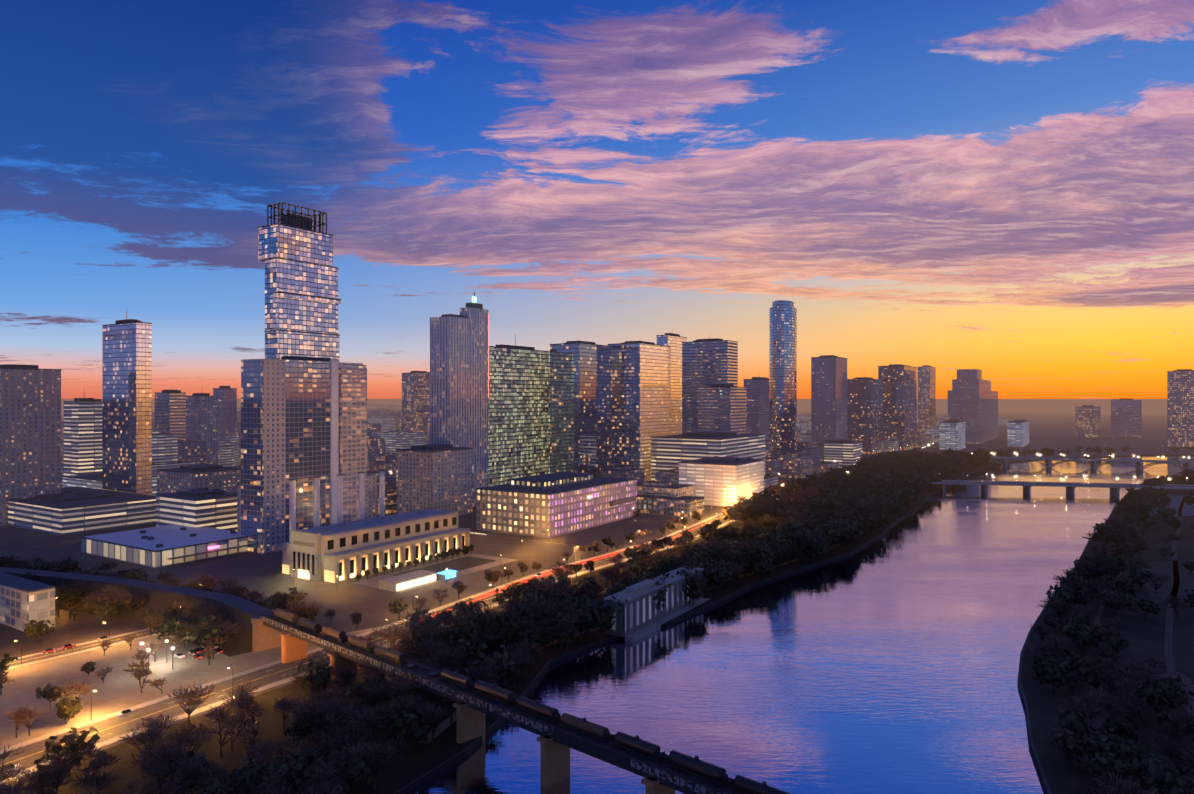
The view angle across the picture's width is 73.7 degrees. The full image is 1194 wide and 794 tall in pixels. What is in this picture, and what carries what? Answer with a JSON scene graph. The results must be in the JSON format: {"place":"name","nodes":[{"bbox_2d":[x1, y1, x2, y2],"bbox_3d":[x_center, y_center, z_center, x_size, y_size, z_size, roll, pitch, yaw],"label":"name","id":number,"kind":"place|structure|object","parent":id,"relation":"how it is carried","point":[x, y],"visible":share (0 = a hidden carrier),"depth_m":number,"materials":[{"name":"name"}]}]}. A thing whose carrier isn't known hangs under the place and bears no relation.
{"place":"outdoors","nodes":[
{"label":"outdoors","id":0,"kind":"place"},
{"bbox_2d":[62,473,156,495],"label":"buildings","id":1,"kind":"structure","parent":0,"point":[94,481],"depth_m":719.82,"materials":[{"name":"grey"}]},
{"bbox_2d":[0,609,381,748],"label":"parking lot","id":2,"kind":"structure","parent":0,"point":[119,688],"depth_m":289.43,"materials":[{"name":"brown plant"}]},
{"bbox_2d":[0,572,55,631],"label":"building","id":3,"kind":"structure","parent":2,"relation":"on","point":[23,601],"depth_m":341.79,"materials":[{"name":"grey"}]},
{"bbox_2d":[0,628,166,670],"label":"park drive","id":4,"kind":"structure","parent":2,"relation":"on","point":[61,652],"depth_m":313.14,"materials":[{"name":"asphalt"}]},
{"bbox_2d":[0,464,991,793],"bbox_3d":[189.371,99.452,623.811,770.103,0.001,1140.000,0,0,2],"label":"trees","id":5,"kind":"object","parent":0,"point":[408,766],"depth_m":238.09,"materials":[{"name":"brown plant"}]},
{"bbox_2d":[418,497,911,743],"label":"riverbank","id":6,"kind":"structure","parent":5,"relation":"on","point":[443,725],"depth_m":317.23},
{"bbox_2d":[0,399,1193,793],"bbox_3d":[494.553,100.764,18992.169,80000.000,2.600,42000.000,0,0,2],"label":"ground","id":7,"kind":"structure","parent":0,"point":[1052,423],"depth_m":502.69,"materials":[{"name":"black"}]},
{"bbox_2d":[0,364,61,526],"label":"building","id":8,"kind":"structure","parent":7,"relation":"on","point":[30,431],"depth_m":627.29,"materials":[{"name":"grey"}]},
{"bbox_2d":[8,486,155,535],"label":"office building","id":9,"kind":"structure","parent":7,"relation":"on","point":[66,511],"depth_m":599.90,"materials":[{"name":"grey"}]},
{"bbox_2d":[63,398,101,475],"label":"high-rise building","id":10,"kind":"structure","parent":7,"relation":"on","point":[82,436],"depth_m":821.90,"materials":[{"name":"grey"}]},
{"bbox_2d":[102,312,151,495],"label":"glass tower","id":11,"kind":"structure","parent":7,"relation":"on","point":[126,405],"depth_m":668.12,"materials":[{"name":"blue glass"}]},
{"bbox_2d":[0,567,273,656],"bbox_3d":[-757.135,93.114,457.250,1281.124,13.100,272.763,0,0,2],"label":"rail embankment","id":12,"kind":"structure","parent":7,"relation":"on","point":[243,612],"depth_m":354.31,"materials":[{"name":"grey concrete"}]},
{"bbox_2d":[81,524,250,567],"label":"retail block","id":13,"kind":"structure","parent":7,"relation":"on","point":[162,546],"depth_m":495.82,"materials":[{"name":"grey concrete"}]},
{"bbox_2d":[154,390,185,440],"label":"building","id":14,"kind":"structure","parent":7,"relation":"on","point":[170,411],"depth_m":920.71,"materials":[{"name":"grey glass"}]},
{"bbox_2d":[156,487,236,530],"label":"office building","id":15,"kind":"structure","parent":7,"relation":"on","point":[206,507],"depth_m":561.24,"materials":[{"name":"grey concrete"}]},
{"bbox_2d":[156,464,240,493],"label":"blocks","id":16,"kind":"structure","parent":7,"relation":"on","point":[209,476],"depth_m":645.52,"materials":[{"name":"grey"}]},
{"bbox_2d":[186,393,218,464],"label":"grey block","id":17,"kind":"structure","parent":7,"relation":"on","point":[202,416],"depth_m":971.73,"materials":[{"name":"concrete"}]},
{"bbox_2d":[213,386,236,435],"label":"building","id":18,"kind":"structure","parent":7,"relation":"on","point":[227,395],"depth_m":1118.65,"materials":[{"name":"pink stone"}]},
{"bbox_2d":[251,618,282,652],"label":"rail abutment","id":19,"kind":"object","parent":7,"relation":"on","point":[264,637],"visible":0.5,"depth_m":312.04,"materials":[{"name":"concrete"}]},
{"bbox_2d":[258,202,340,361],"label":"tower","id":20,"kind":"structure","parent":7,"relation":"on","point":[295,255],"depth_m":565.97,"materials":[{"name":"blue glass"}]},
{"bbox_2d":[241,356,366,553],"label":"seaholm residences","id":21,"kind":"structure","parent":7,"relation":"on","point":[303,421],"depth_m":527.02,"materials":[{"name":"concrete"}]},
{"bbox_2d":[237,474,376,531],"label":"buildings","id":22,"kind":"structure","parent":7,"relation":"on","point":[371,496],"depth_m":605.47,"materials":[{"name":"grey concrete"}]},
{"bbox_2d":[289,470,384,540],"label":"chimneys","id":23,"kind":"object","parent":7,"relation":"on","point":[292,506],"visible":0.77,"depth_m":490.56,"materials":[{"name":"concrete"}]},
{"bbox_2d":[282,509,469,582],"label":"power plant building","id":24,"kind":"structure","parent":7,"relation":"on","point":[336,553],"depth_m":453.78,"materials":[{"name":"concrete"}]},
{"bbox_2d":[402,371,429,442],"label":"high-rise building","id":25,"kind":"structure","parent":7,"relation":"on","point":[415,401],"depth_m":1318.08,"materials":[{"name":"grey"}]},
{"bbox_2d":[352,553,515,592],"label":"lit plaza","id":26,"kind":"structure","parent":7,"relation":"on","point":[417,577],"depth_m":440.37,"materials":[{"name":"concrete"}]},
{"bbox_2d":[396,444,472,514],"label":"building","id":27,"kind":"structure","parent":7,"relation":"on","point":[434,476],"depth_m":657.93,"materials":[{"name":"grey"}]},
{"bbox_2d":[430,292,488,506],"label":"tower","id":28,"kind":"structure","parent":7,"relation":"on","point":[459,370],"depth_m":709.52,"materials":[{"name":"grey concrete"}]},
{"bbox_2d":[21,447,900,720],"bbox_3d":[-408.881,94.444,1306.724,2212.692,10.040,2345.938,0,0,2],"label":"street lamp posts","id":29,"kind":"object","parent":7,"relation":"on","point":[231,668],"visible":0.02,"depth_m":295.56,"materials":[{"name":"grey metal"}]},
{"bbox_2d":[0,446,933,552],"bbox_3d":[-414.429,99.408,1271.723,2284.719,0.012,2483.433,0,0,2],"label":"grid streets","id":30,"kind":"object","parent":7,"relation":"on","point":[493,534],"depth_m":551.46,"materials":[{"name":"grey asphalt"}]},
{"bbox_2d":[0,443,937,783],"bbox_3d":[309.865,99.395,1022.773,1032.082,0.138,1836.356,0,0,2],"label":"road","id":31,"kind":"structure","parent":7,"relation":"on","point":[110,727],"depth_m":268.48,"materials":[{"name":"grey asphalt"}]},
{"bbox_2d":[3,573,541,771],"bbox_3d":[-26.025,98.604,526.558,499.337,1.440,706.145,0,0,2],"label":"cars","id":32,"kind":"object","parent":31,"relation":"on","point":[196,651],"visible":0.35,"depth_m":307.75,"materials":[{"name":"grey"}]},
{"bbox_2d":[431,443,933,616],"bbox_3d":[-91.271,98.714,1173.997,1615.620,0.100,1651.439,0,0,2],"label":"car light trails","id":33,"kind":"object","parent":31,"relation":"on","point":[560,567],"visible":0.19,"depth_m":442.91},
{"bbox_2d":[61,404,947,517],"bbox_3d":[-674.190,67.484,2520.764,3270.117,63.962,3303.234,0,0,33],"label":"city blocks","id":34,"kind":"structure","parent":7,"relation":"on","point":[664,504],"depth_m":674.47,"materials":[{"name":"grey concrete"}]},
{"bbox_2d":[488,334,549,486],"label":"glass tower","id":35,"kind":"structure","parent":7,"relation":"on","point":[519,416],"depth_m":806.54,"materials":[{"name":"green"}]},
{"bbox_2d":[259,608,790,793],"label":"railway bridge","id":36,"kind":"structure","parent":7,"relation":"on","point":[559,737],"depth_m":213.78,"materials":[{"name":"concrete"}]},
{"bbox_2d":[61,406,999,514],"bbox_3d":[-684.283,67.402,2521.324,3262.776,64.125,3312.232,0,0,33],"label":"city blocks","id":37,"kind":"structure","parent":7,"relation":"on","point":[795,465],"depth_m":967.78,"materials":[{"name":"grey concrete"}]},
{"bbox_2d":[61,404,1007,496],"bbox_3d":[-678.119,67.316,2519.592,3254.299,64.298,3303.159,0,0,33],"label":"city blocks","id":38,"kind":"structure","parent":7,"relation":"on","point":[387,463],"depth_m":1019.86,"materials":[{"name":"grey concrete"}]},
{"bbox_2d":[476,472,636,537],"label":"central library","id":39,"kind":"structure","parent":7,"relation":"on","point":[550,505],"depth_m":590.59,"materials":[{"name":"grey"}]},
{"bbox_2d":[152,404,1006,488],"bbox_3d":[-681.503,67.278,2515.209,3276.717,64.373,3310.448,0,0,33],"label":"city blocks","id":40,"kind":"structure","parent":7,"relation":"on","point":[164,450],"depth_m":1074.48,"materials":[{"name":"grey concrete"}]},
{"bbox_2d":[550,341,610,476],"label":"glass tower","id":41,"kind":"structure","parent":7,"relation":"on","point":[580,406],"depth_m":813.27,"materials":[{"name":"blue glass"}]},
{"bbox_2d":[0,535,1193,793],"bbox_3d":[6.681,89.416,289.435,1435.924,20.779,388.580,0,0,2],"label":"trees","id":42,"kind":"object","parent":7,"relation":"on","point":[472,637],"visible":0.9,"depth_m":263.75,"materials":[{"name":"green plant"}]},
{"bbox_2d":[608,341,670,480],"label":"skyscraper","id":43,"kind":"structure","parent":7,"relation":"on","point":[640,394],"depth_m":861.29,"materials":[{"name":"blue glass"}]},
{"bbox_2d":[603,566,709,642],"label":"intake building","id":44,"kind":"structure","parent":7,"relation":"on","point":[642,616],"depth_m":347.06,"materials":[{"name":"concrete"}]},
{"bbox_2d":[656,333,686,434],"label":"skyscraper","id":45,"kind":"structure","parent":7,"relation":"on","point":[673,341],"depth_m":1014.59,"materials":[{"name":"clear glass"}]},
{"bbox_2d":[651,432,765,480],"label":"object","id":46,"kind":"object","parent":7,"relation":"on","point":[668,452],"visible":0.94,"depth_m":849.15,"materials":[{"name":"grey"}]},
{"bbox_2d":[682,338,737,433],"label":"building","id":47,"kind":"structure","parent":7,"relation":"on","point":[707,362],"depth_m":964.89,"materials":[{"name":"grey"}]},
{"bbox_2d":[239,444,1193,474],"bbox_3d":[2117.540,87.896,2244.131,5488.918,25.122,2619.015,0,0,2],"label":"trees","id":48,"kind":"object","parent":7,"relation":"on","point":[962,460],"visible":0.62,"depth_m":1125.53,"materials":[{"name":"green plant"}]},
{"bbox_2d":[678,456,763,506],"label":"office building","id":49,"kind":"structure","parent":7,"relation":"on","point":[720,481],"depth_m":732.38,"materials":[{"name":"grey"}]},
{"bbox_2d":[697,384,746,434],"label":"building","id":50,"kind":"structure","parent":7,"relation":"on","point":[721,407],"depth_m":908.08,"materials":[{"name":"grey"}]},
{"bbox_2d":[743,377,768,439],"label":"skyscraper","id":51,"kind":"structure","parent":7,"relation":"on","point":[757,405],"depth_m":1200.84,"materials":[{"name":"grey stone"}]},
{"bbox_2d":[765,440,771,455],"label":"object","id":52,"kind":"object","parent":7,"relation":"on","point":[768,447],"visible":0.04,"depth_m":991.27,"materials":[{"name":"grey"}]},
{"bbox_2d":[769,300,803,454],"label":"skyscraper","id":53,"kind":"structure","parent":7,"relation":"on","point":[783,375],"depth_m":1041.55,"materials":[{"name":"blue glass"}]},
{"bbox_2d":[441,459,1193,562],"bbox_3d":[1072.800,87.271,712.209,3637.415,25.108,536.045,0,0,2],"label":"trees","id":54,"kind":"object","parent":7,"relation":"on","point":[851,502],"visible":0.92,"depth_m":611.26,"materials":[{"name":"green plant"}]},
{"bbox_2d":[811,355,846,444],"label":"building","id":55,"kind":"structure","parent":7,"relation":"on","point":[828,397],"depth_m":1302.25,"materials":[{"name":"stone"}]},
{"bbox_2d":[824,439,861,465],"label":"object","id":56,"kind":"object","parent":7,"relation":"on","point":[843,452],"visible":0.98,"depth_m":1151.28,"materials":[{"name":"grey"}]},
{"bbox_2d":[847,377,882,453],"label":"dark block","id":57,"kind":"structure","parent":7,"relation":"on","point":[865,410],"depth_m":1400.21,"materials":[{"name":"grey glass"}]},
{"bbox_2d":[878,364,916,449],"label":"building","id":58,"kind":"structure","parent":7,"relation":"on","point":[900,403],"depth_m":1498.99,"materials":[{"name":"grey glass"}]},
{"bbox_2d":[917,365,935,431],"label":"high-rise building","id":59,"kind":"structure","parent":7,"relation":"on","point":[926,396],"depth_m":1888.45,"materials":[{"name":"grey"}]},
{"bbox_2d":[939,420,965,449],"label":"building","id":60,"kind":"structure","parent":7,"relation":"on","point":[951,434],"depth_m":1492.98,"materials":[{"name":"grey"}]},
{"bbox_2d":[1007,420,1028,446],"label":"building","id":61,"kind":"structure","parent":7,"relation":"on","point":[1017,433],"depth_m":1587.05,"materials":[{"name":"grey"}]},
{"bbox_2d":[930,475,1193,494],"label":"bridge","id":62,"kind":"structure","parent":7,"relation":"on","point":[1115,488],"depth_m":834.36,"materials":[{"name":"concrete"}]},
{"bbox_2d":[1075,405,1100,436],"bbox_3d":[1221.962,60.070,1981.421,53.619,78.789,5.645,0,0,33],"label":"high-rise building","id":63,"kind":"structure","parent":7,"relation":"on","point":[1087,420],"depth_m":1980.27,"materials":[{"name":"grey"}]},
{"bbox_2d":[990,453,1193,469],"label":"arch bridge","id":64,"kind":"structure","parent":7,"relation":"on","point":[1138,466],"depth_m":1122.45,"materials":[{"name":"concrete"}]},
{"bbox_2d":[1111,399,1141,436],"bbox_3d":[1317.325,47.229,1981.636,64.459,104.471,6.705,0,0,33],"label":"high-rise building","id":65,"kind":"structure","parent":7,"relation":"on","point":[1126,417],"depth_m":1980.52,"materials":[{"name":"grey"}]},
{"bbox_2d":[0,0,1193,398],"label":"sky","id":66,"kind":"structure","parent":0,"point":[1003,189],"materials":[{"name":"blue"}]},
{"bbox_2d":[406,455,1193,793],"bbox_3d":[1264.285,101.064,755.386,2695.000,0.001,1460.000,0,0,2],"label":"river water","id":67,"kind":"structure","parent":0,"point":[886,663],"depth_m":294.14,"materials":[{"name":"blue liquid"}]},
{"bbox_2d":[948,369,997,443],"bbox_3d":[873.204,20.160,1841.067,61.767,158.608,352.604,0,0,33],"label":"stepped tower","id":68,"kind":"structure","parent":0,"point":[972,400],"depth_m":1697.39,"materials":[{"name":"grey stone"}]},
{"bbox_2d":[1020,481,1193,793],"bbox_3d":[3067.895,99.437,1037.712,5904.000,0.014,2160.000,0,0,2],"label":"riverbank","id":69,"kind":"structure","parent":0,"point":[1166,634],"depth_m":316.00,"materials":[{"name":"green plant"}]},
{"bbox_2d":[1167,369,1193,446],"bbox_3d":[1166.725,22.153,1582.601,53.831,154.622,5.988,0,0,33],"label":"tower","id":70,"kind":"structure","parent":0,"point":[1180,407],"depth_m":1584.90,"materials":[{"name":"grey"}]}
]}

